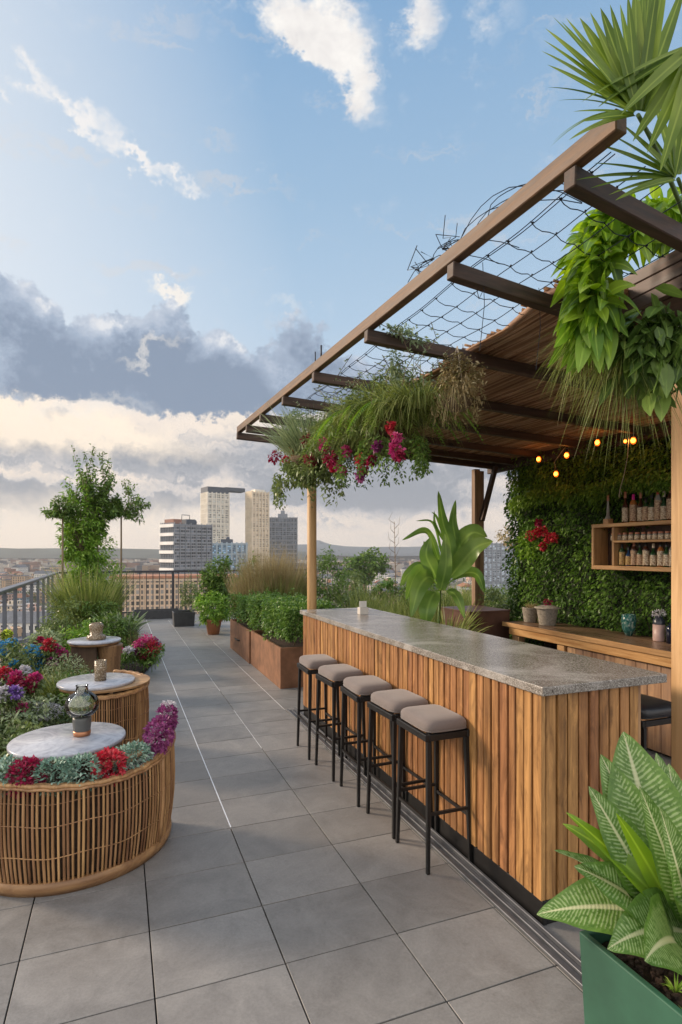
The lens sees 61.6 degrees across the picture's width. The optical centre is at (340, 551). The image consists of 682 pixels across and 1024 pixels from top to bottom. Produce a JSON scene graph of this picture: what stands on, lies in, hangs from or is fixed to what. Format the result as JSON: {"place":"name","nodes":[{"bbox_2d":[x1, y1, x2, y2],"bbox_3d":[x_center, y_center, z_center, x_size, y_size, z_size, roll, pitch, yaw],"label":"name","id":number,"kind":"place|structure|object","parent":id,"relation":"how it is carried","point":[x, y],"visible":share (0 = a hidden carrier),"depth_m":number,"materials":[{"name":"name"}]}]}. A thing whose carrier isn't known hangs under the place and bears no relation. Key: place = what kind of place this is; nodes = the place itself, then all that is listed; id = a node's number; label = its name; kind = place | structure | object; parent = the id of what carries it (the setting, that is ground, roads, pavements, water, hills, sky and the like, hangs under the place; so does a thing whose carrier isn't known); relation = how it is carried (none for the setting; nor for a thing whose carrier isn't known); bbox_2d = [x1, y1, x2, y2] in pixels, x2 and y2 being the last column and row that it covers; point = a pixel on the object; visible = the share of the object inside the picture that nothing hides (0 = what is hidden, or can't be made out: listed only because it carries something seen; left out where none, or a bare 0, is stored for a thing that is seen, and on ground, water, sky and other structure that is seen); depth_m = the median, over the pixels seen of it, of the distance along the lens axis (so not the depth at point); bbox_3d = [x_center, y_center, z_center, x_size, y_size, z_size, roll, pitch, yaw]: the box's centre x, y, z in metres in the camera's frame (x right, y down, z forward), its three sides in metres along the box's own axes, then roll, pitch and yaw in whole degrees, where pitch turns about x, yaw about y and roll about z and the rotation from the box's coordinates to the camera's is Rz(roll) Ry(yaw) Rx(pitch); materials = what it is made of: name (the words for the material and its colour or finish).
{"place":"outdoors","nodes":[
{"label":"outdoors","id":0,"kind":"place"},
{"bbox_2d":[4,619,286,1023],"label":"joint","id":1,"kind":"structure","parent":0,"point":[149,940],"depth_m":2.47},
{"bbox_2d":[0,572,57,673],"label":"railing","id":2,"kind":"object","parent":1,"relation":"on","point":[13,588],"visible":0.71,"depth_m":9.54,"materials":[{"name":"metal"}]},
{"bbox_2d":[0,548,306,560],"bbox_3d":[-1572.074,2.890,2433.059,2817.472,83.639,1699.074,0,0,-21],"label":"hill ridge","id":3,"kind":"structure","parent":0,"point":[56,553],"depth_m":2164.10,"materials":[{"name":"grey"}]},
{"bbox_2d":[7,559,465,611],"bbox_3d":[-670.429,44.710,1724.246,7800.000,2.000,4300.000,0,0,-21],"label":"city ground","id":4,"kind":"structure","parent":0,"point":[453,584],"depth_m":768.53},
{"bbox_2d":[0,611,56,632],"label":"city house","id":5,"kind":"structure","parent":4,"relation":"on","point":[10,618],"depth_m":236.88,"materials":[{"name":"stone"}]},
{"bbox_2d":[109,574,237,616],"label":"long building","id":6,"kind":"structure","parent":4,"relation":"on","point":[152,591],"depth_m":206.10,"materials":[{"name":"concrete"}]},
{"bbox_2d":[159,515,212,573],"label":"office block","id":7,"kind":"structure","parent":4,"relation":"on","point":[185,544],"depth_m":293.66,"materials":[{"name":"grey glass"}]},
{"bbox_2d":[0,558,419,576],"bbox_3d":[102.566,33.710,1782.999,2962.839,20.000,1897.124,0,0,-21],"label":"distant city","id":8,"kind":"object","parent":4,"relation":"on","point":[7,564],"visible":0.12,"depth_m":1255.47},
{"bbox_2d":[200,486,244,542],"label":"tower","id":9,"kind":"structure","parent":4,"relation":"on","point":[215,506],"depth_m":415.02,"materials":[{"name":"beige concrete"}]},
{"bbox_2d":[213,537,247,578],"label":"glass building","id":10,"kind":"structure","parent":4,"relation":"on","point":[227,545],"depth_m":352.95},
{"bbox_2d":[339,546,391,595],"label":"round tree","id":11,"kind":"object","parent":4,"relation":"on","point":[373,566],"visible":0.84,"depth_m":148.58,"materials":[{"name":"green plant"}]},
{"bbox_2d":[245,489,268,568],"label":"tower","id":12,"kind":"structure","parent":0,"point":[257,518],"depth_m":415.34,"materials":[{"name":"concrete"}]},
{"bbox_2d":[269,511,297,585],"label":"tower","id":13,"kind":"structure","parent":0,"point":[283,527],"depth_m":461.72,"materials":[{"name":"grey concrete"}]},
{"bbox_2d":[0,614,670,1023],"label":"terrace floor","id":14,"kind":"structure","parent":0,"point":[304,890],"depth_m":2.68,"materials":[{"name":"tile"}]},
{"bbox_2d":[7,722,125,782],"bbox_3d":[-1.578,1.393,3.313,0.620,0.635,0.620,0,0,-21],"label":"side table","id":15,"kind":"object","parent":14,"relation":"on","point":[59,740],"visible":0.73,"depth_m":3.24,"materials":[{"name":"stone"}]},
{"bbox_2d":[64,684,98,736],"bbox_3d":[-1.518,0.927,3.358,0.191,0.292,0.189,0,0,-21],"label":"lantern","id":16,"kind":"object","parent":15,"relation":"on","point":[84,710],"visible":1,"depth_m":3.33,"materials":[{"name":"glass"}]},
{"bbox_2d":[0,629,154,781],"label":"planting bed","id":17,"kind":"object","parent":14,"relation":"on","point":[138,668],"visible":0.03,"depth_m":8.10,"materials":[{"name":"plant"}]},
{"bbox_2d":[2,684,25,732],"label":"flowering plant","id":18,"kind":"object","parent":17,"relation":"on","point":[16,692],"visible":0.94,"depth_m":5.07,"materials":[{"name":"purple plant"}]},
{"bbox_2d":[0,638,42,692],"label":"leafy shrub","id":19,"kind":"object","parent":17,"relation":"on","point":[12,653],"visible":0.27,"depth_m":6.19,"materials":[{"name":"green plant"}]},
{"bbox_2d":[0,715,42,776],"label":"leafy shrub","id":20,"kind":"object","parent":17,"relation":"on","point":[21,731],"visible":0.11,"depth_m":4.39,"materials":[{"name":"green plant"}]},
{"bbox_2d":[18,676,45,712],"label":"flowering plant","id":21,"kind":"object","parent":17,"relation":"on","point":[30,689],"visible":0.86,"depth_m":5.39,"materials":[{"name":"red plant"}]},
{"bbox_2d":[0,693,66,739],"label":"leafy shrub","id":22,"kind":"object","parent":17,"relation":"on","point":[45,708],"visible":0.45,"depth_m":5.18,"materials":[{"name":"green plant"}]},
{"bbox_2d":[23,626,66,661],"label":"leafy shrub","id":23,"kind":"object","parent":17,"relation":"on","point":[50,632],"visible":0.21,"depth_m":7.96,"materials":[{"name":"green plant"}]},
{"bbox_2d":[33,637,65,658],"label":"flowering plant","id":24,"kind":"object","parent":17,"relation":"on","point":[46,646],"visible":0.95,"depth_m":6.27,"materials":[{"name":"red plant"}]},
{"bbox_2d":[40,494,83,593],"bbox_3d":[-4.842,0.361,9.872,0.740,2.698,0.693,0,0,-21],"label":"tree","id":25,"kind":"object","parent":17,"relation":"on","point":[68,512],"visible":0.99,"depth_m":9.81,"materials":[{"name":"green plant"}]},
{"bbox_2d":[35,595,89,649],"bbox_3d":[-4.276,1.171,8.825,0.803,1.036,0.897,0,0,-21],"label":"leafy shrub","id":26,"kind":"object","parent":17,"relation":"on","point":[65,622],"visible":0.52,"depth_m":8.69,"materials":[{"name":"green plant"}]},
{"bbox_2d":[33,653,93,706],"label":"wispy grass","id":27,"kind":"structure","parent":17,"relation":"on","point":[48,680],"depth_m":5.84,"materials":[{"name":"green plant"}]},
{"bbox_2d":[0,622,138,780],"bbox_3d":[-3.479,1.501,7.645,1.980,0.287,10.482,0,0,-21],"label":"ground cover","id":28,"kind":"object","parent":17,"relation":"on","point":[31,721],"visible":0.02,"depth_m":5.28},
{"bbox_2d":[54,460,106,586],"bbox_3d":[-4.689,0.036,10.318,0.917,3.349,0.843,0,0,-21],"label":"tree","id":29,"kind":"object","parent":17,"relation":"on","point":[76,536],"visible":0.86,"depth_m":10.19,"materials":[{"name":"green plant"}]},
{"bbox_2d":[58,618,110,655],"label":"leafy shrub","id":30,"kind":"object","parent":17,"relation":"on","point":[77,633],"visible":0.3,"depth_m":8.17,"materials":[{"name":"green plant"}]},
{"bbox_2d":[29,560,140,632],"bbox_3d":[-4.372,0.910,9.934,1.860,1.800,1.876,0,0,-21],"label":"grass clump","id":31,"kind":"object","parent":17,"relation":"on","point":[86,592],"visible":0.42,"depth_m":9.59,"materials":[{"name":"green plant"}]},
{"bbox_2d":[58,515,125,590],"bbox_3d":[-4.621,0.215,10.635,1.190,2.530,0.988,0,0,-21],"label":"leafy shrub","id":32,"kind":"object","parent":17,"relation":"on","point":[103,560],"visible":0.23,"depth_m":10.57,"materials":[{"name":"green plant"}]},
{"bbox_2d":[66,443,123,579],"bbox_3d":[-4.516,-0.139,10.560,1.027,3.698,0.894,0,0,25],"label":"tree","id":33,"kind":"object","parent":17,"relation":"on","point":[102,495],"visible":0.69,"depth_m":10.43,"materials":[{"name":"green plant"}]},
{"bbox_2d":[77,596,122,634],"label":"leafy shrub","id":34,"kind":"object","parent":17,"relation":"on","point":[102,612],"visible":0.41,"depth_m":9.31,"materials":[{"name":"green plant"}]},
{"bbox_2d":[92,611,138,647],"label":"leafy shrub","id":35,"kind":"object","parent":17,"relation":"on","point":[119,624],"visible":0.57,"depth_m":8.82,"materials":[{"name":"green plant"}]},
{"bbox_2d":[91,603,150,639],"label":"spiky plant","id":36,"kind":"object","parent":17,"relation":"on","point":[139,624],"visible":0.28,"depth_m":9.21,"materials":[{"name":"green plant"}]},
{"bbox_2d":[94,478,150,614],"bbox_3d":[-4.192,0.134,10.973,1.089,3.153,1.103,0,0,-21],"label":"tree","id":37,"kind":"object","parent":17,"relation":"on","point":[129,511],"visible":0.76,"depth_m":10.95,"materials":[{"name":"green plant"}]},
{"bbox_2d":[136,639,164,671],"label":"flowering plant","id":38,"kind":"object","parent":17,"relation":"on","point":[148,652],"visible":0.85,"depth_m":7.88,"materials":[{"name":"red plant"}]},
{"bbox_2d":[0,727,175,897],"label":"rattan tub","id":39,"kind":"object","parent":14,"relation":"on","point":[68,840],"visible":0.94,"depth_m":2.89,"materials":[{"name":"wicker"}]},
{"bbox_2d":[0,754,31,795],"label":"succulent clump","id":40,"kind":"object","parent":39,"relation":"in","point":[5,758],"visible":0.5,"depth_m":2.88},
{"bbox_2d":[3,754,48,799],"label":"flower clump","id":41,"kind":"object","parent":39,"relation":"in","point":[33,760],"visible":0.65,"depth_m":2.84,"materials":[{"name":"red plant"}]},
{"bbox_2d":[30,756,75,796],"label":"succulent clump","id":42,"kind":"object","parent":39,"relation":"in","point":[58,761],"visible":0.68,"depth_m":2.87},
{"bbox_2d":[57,752,103,796],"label":"succulent clump","id":43,"kind":"object","parent":39,"relation":"in","point":[73,760],"visible":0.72,"depth_m":2.92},
{"bbox_2d":[90,746,129,786],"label":"flower clump","id":44,"kind":"object","parent":39,"relation":"in","point":[104,754],"visible":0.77,"depth_m":3.00,"materials":[{"name":"red plant"}]},
{"bbox_2d":[111,738,153,777],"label":"succulent clump","id":45,"kind":"object","parent":39,"relation":"in","point":[141,745],"visible":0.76,"depth_m":3.12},
{"bbox_2d":[142,714,176,755],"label":"flower clump","id":46,"kind":"object","parent":39,"relation":"in","point":[160,745],"visible":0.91,"depth_m":3.29,"materials":[{"name":"purple plant"}]},
{"bbox_2d":[156,703,179,728],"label":"flower clump","id":47,"kind":"object","parent":39,"relation":"in","point":[173,716],"visible":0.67,"depth_m":3.47,"materials":[{"name":"purple plant"}]},
{"bbox_2d":[67,636,122,693],"bbox_3d":[-2.960,1.383,6.896,0.620,0.655,0.600,0,0,-21],"label":"side table","id":48,"kind":"object","parent":14,"relation":"on","point":[109,649],"visible":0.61,"depth_m":6.76,"materials":[{"name":"wood"}]},
{"bbox_2d":[86,622,105,640],"bbox_3d":[-2.951,0.954,6.900,0.230,0.200,0.230,0,0,-21],"label":"tealight vase","id":49,"kind":"object","parent":48,"relation":"on","point":[96,630],"visible":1,"depth_m":6.83,"materials":[{"name":"beige glass"}]},
{"bbox_2d":[56,673,134,712],"bbox_3d":[-2.032,1.387,4.757,0.600,0.645,0.600,0,0,-21],"label":"side table","id":50,"kind":"object","parent":14,"relation":"on","point":[112,681],"visible":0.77,"depth_m":4.67,"materials":[{"name":"stone"}]},
{"bbox_2d":[94,659,106,680],"bbox_3d":[-1.997,0.981,4.749,0.094,0.165,0.094,0,0,-21],"label":"votive","id":51,"kind":"object","parent":50,"relation":"on","point":[100,669],"visible":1,"depth_m":4.71,"materials":[{"name":"beige glass"}]},
{"bbox_2d":[91,669,149,768],"bbox_3d":[-1.820,1.387,4.849,0.379,0.646,0.776,0,0,-9],"label":"rattan tub","id":52,"kind":"object","parent":14,"relation":"on","point":[126,707],"visible":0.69,"depth_m":4.63,"materials":[{"name":"wicker"}]},
{"bbox_2d":[133,608,180,619],"bbox_3d":[-4.755,1.600,14.782,1.150,0.220,0.400,0,0,-21],"label":"trough planter","id":53,"kind":"object","parent":14,"relation":"on","point":[158,614],"visible":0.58,"depth_m":14.61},
{"bbox_2d":[172,610,194,626],"bbox_3d":[-3.670,1.550,13.325,0.480,0.320,0.450,0,0,-21],"label":"black planter","id":54,"kind":"object","parent":14,"relation":"on","point":[182,618],"visible":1,"depth_m":13.14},
{"bbox_2d":[178,570,199,611],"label":"wispy shrub","id":55,"kind":"object","parent":54,"relation":"on","point":[186,599],"visible":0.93,"depth_m":13.37,"materials":[{"name":"green plant"}]},
{"bbox_2d":[59,568,352,613],"bbox_3d":[-3.388,1.103,15.887,8.000,1.215,0.070,0,0,-21],"label":"railing","id":56,"kind":"object","parent":14,"relation":"on","point":[159,571],"visible":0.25,"depth_m":15.36,"materials":[{"name":"metal"}]},
{"bbox_2d":[190,552,236,625],"bbox_3d":[-2.710,0.822,12.626,1.116,1.641,0.876,0,0,-39],"label":"cone shrub","id":57,"kind":"object","parent":14,"relation":"on","point":[214,580],"visible":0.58,"depth_m":12.47,"materials":[{"name":"green plant"}]},
{"bbox_2d":[206,619,221,634],"bbox_3d":[-2.653,1.550,11.902,0.380,0.320,0.380,0,0,-21],"label":"terracotta pot","id":58,"kind":"object","parent":14,"relation":"on","point":[212,629],"visible":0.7,"depth_m":11.78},
{"bbox_2d":[192,591,230,626],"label":"bushy plant","id":59,"kind":"object","parent":58,"relation":"in","point":[202,602],"visible":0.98,"depth_m":11.75,"materials":[{"name":"green plant"}]},
{"bbox_2d":[146,620,284,828],"bbox_3d":[-2.352,1.715,9.257,1.034,0.013,11.840,0,0,-21],"label":"floor joint strip","id":60,"kind":"object","parent":14,"relation":"on","point":[196,742],"visible":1,"depth_m":5.29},
{"bbox_2d":[230,619,291,663],"bbox_3d":[-1.340,1.455,9.624,0.822,0.510,1.590,0,0,-21],"label":"planter box","id":61,"kind":"object","parent":14,"relation":"on","point":[240,639],"visible":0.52,"depth_m":9.36,"materials":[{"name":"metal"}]},
{"bbox_2d":[226,587,287,627],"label":"boxwood hedge","id":62,"kind":"object","parent":61,"relation":"on","point":[242,610],"visible":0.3,"depth_m":9.63,"materials":[{"name":"green plant"}]},
{"bbox_2d":[251,629,302,688],"bbox_3d":[-0.705,1.455,8.063,0.770,0.510,1.700,0,0,-21],"label":"planter box","id":63,"kind":"object","parent":14,"relation":"on","point":[275,660],"visible":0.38,"depth_m":7.49,"materials":[{"name":"metal"}]},
{"bbox_2d":[246,588,341,644],"bbox_3d":[-0.696,0.888,8.067,1.036,0.688,1.898,0,0,-21],"label":"boxwood hedge","id":64,"kind":"object","parent":63,"relation":"on","point":[283,614],"visible":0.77,"depth_m":7.61,"materials":[{"name":"green plant"}]},
{"bbox_2d":[296,654,340,759],"bbox_3d":[-0.198,1.305,4.923,0.285,0.810,0.376,0,0,-20],"label":"bar stool","id":65,"kind":"object","parent":14,"relation":"on","point":[315,662],"visible":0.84,"depth_m":4.80,"materials":[{"name":"metal"}]},
{"bbox_2d":[315,664,366,781],"bbox_3d":[-0.007,1.305,4.482,0.285,0.810,0.376,0,0,-24],"label":"bar stool","id":66,"kind":"object","parent":14,"relation":"on","point":[339,673],"visible":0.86,"depth_m":4.37,"materials":[{"name":"metal"}]},
{"bbox_2d":[340,675,393,806],"bbox_3d":[0.184,1.305,4.052,0.285,0.810,0.376,0,0,-19],"label":"bar stool","id":67,"kind":"object","parent":14,"relation":"on","point":[363,686],"visible":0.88,"depth_m":3.94,"materials":[{"name":"metal"}]},
{"bbox_2d":[366,689,433,838],"bbox_3d":[0.367,1.305,3.630,0.285,0.810,0.376,0,0,-23],"label":"bar stool","id":68,"kind":"object","parent":14,"relation":"on","point":[395,700],"visible":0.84,"depth_m":3.54,"materials":[{"name":"metal"}]},
{"bbox_2d":[395,704,472,874],"bbox_3d":[0.520,1.305,3.249,0.285,0.810,0.376,0,0,-21],"label":"bar stool","id":69,"kind":"object","parent":14,"relation":"on","point":[434,719],"visible":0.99,"depth_m":3.13,"materials":[{"name":"beige fabric"}]},
{"bbox_2d":[286,708,582,988],"bbox_3d":[0.268,1.695,4.096,0.102,0.026,4.460,0,0,-21],"label":"drain channel","id":70,"kind":"object","parent":14,"relation":"on","point":[556,951],"visible":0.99,"depth_m":2.90,"materials":[{"name":"metal"}]},
{"bbox_2d":[400,491,493,632],"bbox_3d":[1.154,0.518,6.245,1.084,2.384,0.990,0,0,-1],"label":"strap leaf plant","id":71,"kind":"object","parent":14,"relation":"on","point":[462,549],"visible":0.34,"depth_m":6.11,"materials":[{"name":"green plant"}]},
{"bbox_2d":[236,108,681,779],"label":"pergola","id":72,"kind":"object","parent":14,"relation":"on","point":[520,422],"visible":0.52,"depth_m":3.67,"materials":[{"name":"brown wood"}]},
{"bbox_2d":[244,395,353,510],"bbox_3d":[-0.380,-0.914,5.401,1.398,1.054,1.530,0,0,21],"label":"hanging basket","id":73,"kind":"object","parent":72,"relation":"hanging from","point":[303,472],"visible":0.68,"depth_m":5.24,"materials":[{"name":"wicker"}]},
{"bbox_2d":[293,322,462,433],"bbox_3d":[0.222,-1.199,4.287,0.732,0.499,2.015,0,0,-21],"label":"climbing vine","id":74,"kind":"object","parent":72,"relation":"attached to","point":[399,331],"visible":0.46,"depth_m":3.69,"materials":[{"name":"green plant"}]},
{"bbox_2d":[290,361,488,490],"bbox_3d":[0.279,-0.900,4.385,1.203,0.812,2.321,0,0,-21],"label":"hanging basket","id":75,"kind":"object","parent":72,"relation":"hanging from","point":[379,425],"visible":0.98,"depth_m":4.01,"materials":[{"name":"wicker"}]},
{"bbox_2d":[423,346,491,436],"bbox_3d":[0.731,-0.967,3.585,0.449,0.649,0.467,0,0,34],"label":"hanging basket","id":76,"kind":"object","parent":72,"relation":"hanging from","point":[462,385],"visible":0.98,"depth_m":3.54,"materials":[{"name":"wicker"}]},
{"bbox_2d":[531,308,681,474],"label":"trailing grass","id":77,"kind":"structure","parent":72,"relation":"hanging from","point":[617,367],"depth_m":2.74,"materials":[{"name":"plant"}]},
{"bbox_2d":[542,0,681,216],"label":"fan palm","id":78,"kind":"object","parent":72,"relation":"on","point":[638,65],"visible":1,"depth_m":1.73,"materials":[{"name":"plant"}]},
{"bbox_2d":[599,283,681,421],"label":"lobed leaf plant","id":79,"kind":"object","parent":72,"relation":"hanging from","point":[658,362],"visible":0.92,"depth_m":2.55,"materials":[{"name":"green plant"}]},
{"bbox_2d":[620,250,681,326],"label":"overhead planter","id":80,"kind":"object","parent":72,"relation":"attached to","point":[647,280],"visible":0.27,"depth_m":2.80,"materials":[{"name":"wood"}]},
{"bbox_2d":[547,186,681,374],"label":"broad leaf plant","id":81,"kind":"object","parent":80,"relation":"in","point":[590,288],"visible":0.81,"depth_m":2.61,"materials":[{"name":"green plant"}]},
{"bbox_2d":[441,609,509,638],"bbox_3d":[1.633,1.210,7.003,0.560,1.000,0.630,0,0,-21],"label":"planter box","id":82,"kind":"object","parent":14,"relation":"on","point":[495,619],"visible":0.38,"depth_m":6.75,"materials":[{"name":"metal"}]},
{"bbox_2d":[441,605,510,612],"bbox_3d":[1.633,0.700,7.003,0.580,0.019,0.650,0,0,-21],"label":"box lid","id":83,"kind":"object","parent":82,"relation":"on","point":[485,609],"visible":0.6,"depth_m":6.86,"materials":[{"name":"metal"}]},
{"bbox_2d":[300,608,666,925],"bbox_3d":[0.595,1.159,4.429,0.770,1.102,3.695,0,0,-21],"label":"bar counter","id":84,"kind":"object","parent":14,"relation":"on","point":[546,727],"visible":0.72,"depth_m":2.94,"materials":[{"name":"brown wood"}]},
{"bbox_2d":[500,424,670,645],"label":"living wall","id":85,"kind":"structure","parent":14,"relation":"on","point":[568,505],"depth_m":6.26,"materials":[{"name":"green plant"}]},
{"bbox_2d":[514,518,557,564],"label":"red flower sprig","id":86,"kind":"object","parent":85,"relation":"attached to","point":[537,523],"visible":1,"depth_m":6.87,"materials":[{"name":"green plant"}]},
{"bbox_2d":[591,520,670,571],"bbox_3d":[3.033,-0.052,4.892,0.200,0.455,2.120,0,0,-21],"label":"wall shelf","id":87,"kind":"object","parent":85,"relation":"attached to","point":[605,552],"depth_m":5.61,"materials":[{"name":"brown wood"}]},
{"bbox_2d":[502,620,670,755],"bbox_3d":[2.801,1.259,5.070,0.585,0.902,3.620,0,0,-21],"label":"back counter","id":88,"kind":"object","parent":14,"relation":"on","point":[643,652],"visible":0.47,"depth_m":5.23,"materials":[{"name":"brown wood"}]},
{"bbox_2d":[522,602,538,622],"bbox_3d":[2.185,0.678,6.599,0.208,0.261,0.222,0,0,5],"label":"basket pot","id":89,"kind":"object","parent":88,"relation":"on","point":[529,612],"visible":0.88,"depth_m":6.54,"materials":[{"name":"ceramic"}]},
{"bbox_2d":[534,599,560,625],"bbox_3d":[2.282,0.657,6.327,0.285,0.302,0.285,0,0,-21],"label":"basket pot","id":90,"kind":"object","parent":88,"relation":"on","point":[547,614],"visible":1,"depth_m":6.25,"materials":[{"name":"ceramic"}]},
{"bbox_2d":[621,614,636,635],"bbox_3d":[2.783,0.706,5.535,0.136,0.205,0.136,0,0,-21],"label":"ceramic vase","id":91,"kind":"object","parent":88,"relation":"on","point":[628,622],"visible":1,"depth_m":5.49,"materials":[{"name":"teal ceramic"}]},
{"bbox_2d":[652,609,665,641],"bbox_3d":[2.898,0.658,5.201,0.139,0.301,0.130,0,0,-21],"label":"vase with flowers","id":92,"kind":"object","parent":88,"relation":"on","point":[659,628],"visible":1,"depth_m":5.16,"materials":[{"name":"pink ceramic"}]},
{"bbox_2d":[579,930,681,1023],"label":"green planter","id":93,"kind":"object","parent":14,"relation":"on","point":[619,988],"visible":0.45,"depth_m":1.76,"materials":[{"name":"paint"}]},
{"bbox_2d":[537,732,681,974],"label":"striped leaf plant","id":94,"kind":"object","parent":93,"relation":"in","point":[626,893],"visible":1,"depth_m":1.82,"materials":[{"name":"green plant"}]},
{"bbox_2d":[641,694,670,751],"bbox_3d":[1.922,1.325,3.666,0.374,0.770,0.371,0,0,-21],"label":"bar stool","id":95,"kind":"object","parent":14,"relation":"on","point":[653,708],"visible":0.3,"depth_m":3.50,"materials":[{"name":"black leather"}]},
{"bbox_3d":[0.886,1.400,10.967,3.600,0.620,0.600,0,0,-21],"label":"planter box","id":96,"kind":"object","parent":14,"relation":"on","visible":0},
{"bbox_2d":[220,541,321,621],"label":"pampas grass","id":97,"kind":"object","parent":96,"relation":"in","point":[280,578],"depth_m":10.39,"materials":[{"name":"plant"}]},
{"bbox_2d":[304,544,354,607],"bbox_3d":[-0.215,0.605,10.755,0.978,1.508,0.843,0,0,-21],"label":"leafy shrub","id":98,"kind":"object","parent":96,"relation":"in","point":[323,590],"visible":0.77,"depth_m":10.71,"materials":[{"name":"green plant"}]},
{"bbox_2d":[324,564,363,607],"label":"leafy shrub","id":99,"kind":"object","parent":96,"relation":"in","point":[355,584],"visible":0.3,"depth_m":11.31,"materials":[{"name":"green plant"}]},
{"bbox_2d":[0,0,681,548],"label":"sky","id":100,"kind":"structure","parent":0,"point":[199,198],"materials":[{"name":"blue"}]},
{"bbox_2d":[298,544,441,558],"bbox_3d":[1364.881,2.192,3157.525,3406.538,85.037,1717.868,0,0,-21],"label":"hills","id":101,"kind":"structure","parent":0,"point":[402,552],"depth_m":2744.75,"materials":[{"name":"grey"}]},
{"bbox_2d":[322,577,514,622],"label":"meadow grass","id":102,"kind":"structure","parent":0,"point":[396,608],"depth_m":9.09,"materials":[{"name":"plant"}]},
{"bbox_2d":[371,576,397,603],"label":"leafy shrub","id":103,"kind":"object","parent":102,"relation":"in","point":[386,584],"visible":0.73,"depth_m":10.31,"materials":[{"name":"green plant"}]},
{"bbox_2d":[474,585,516,618],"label":"leafy shrub","id":104,"kind":"object","parent":102,"relation":"in","point":[493,598],"visible":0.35,"depth_m":7.61,"materials":[{"name":"green plant"}]},
{"bbox_2d":[484,540,517,596],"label":"office block","id":105,"kind":"structure","parent":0,"point":[494,556],"depth_m":413.30,"materials":[{"name":"grey concrete"}]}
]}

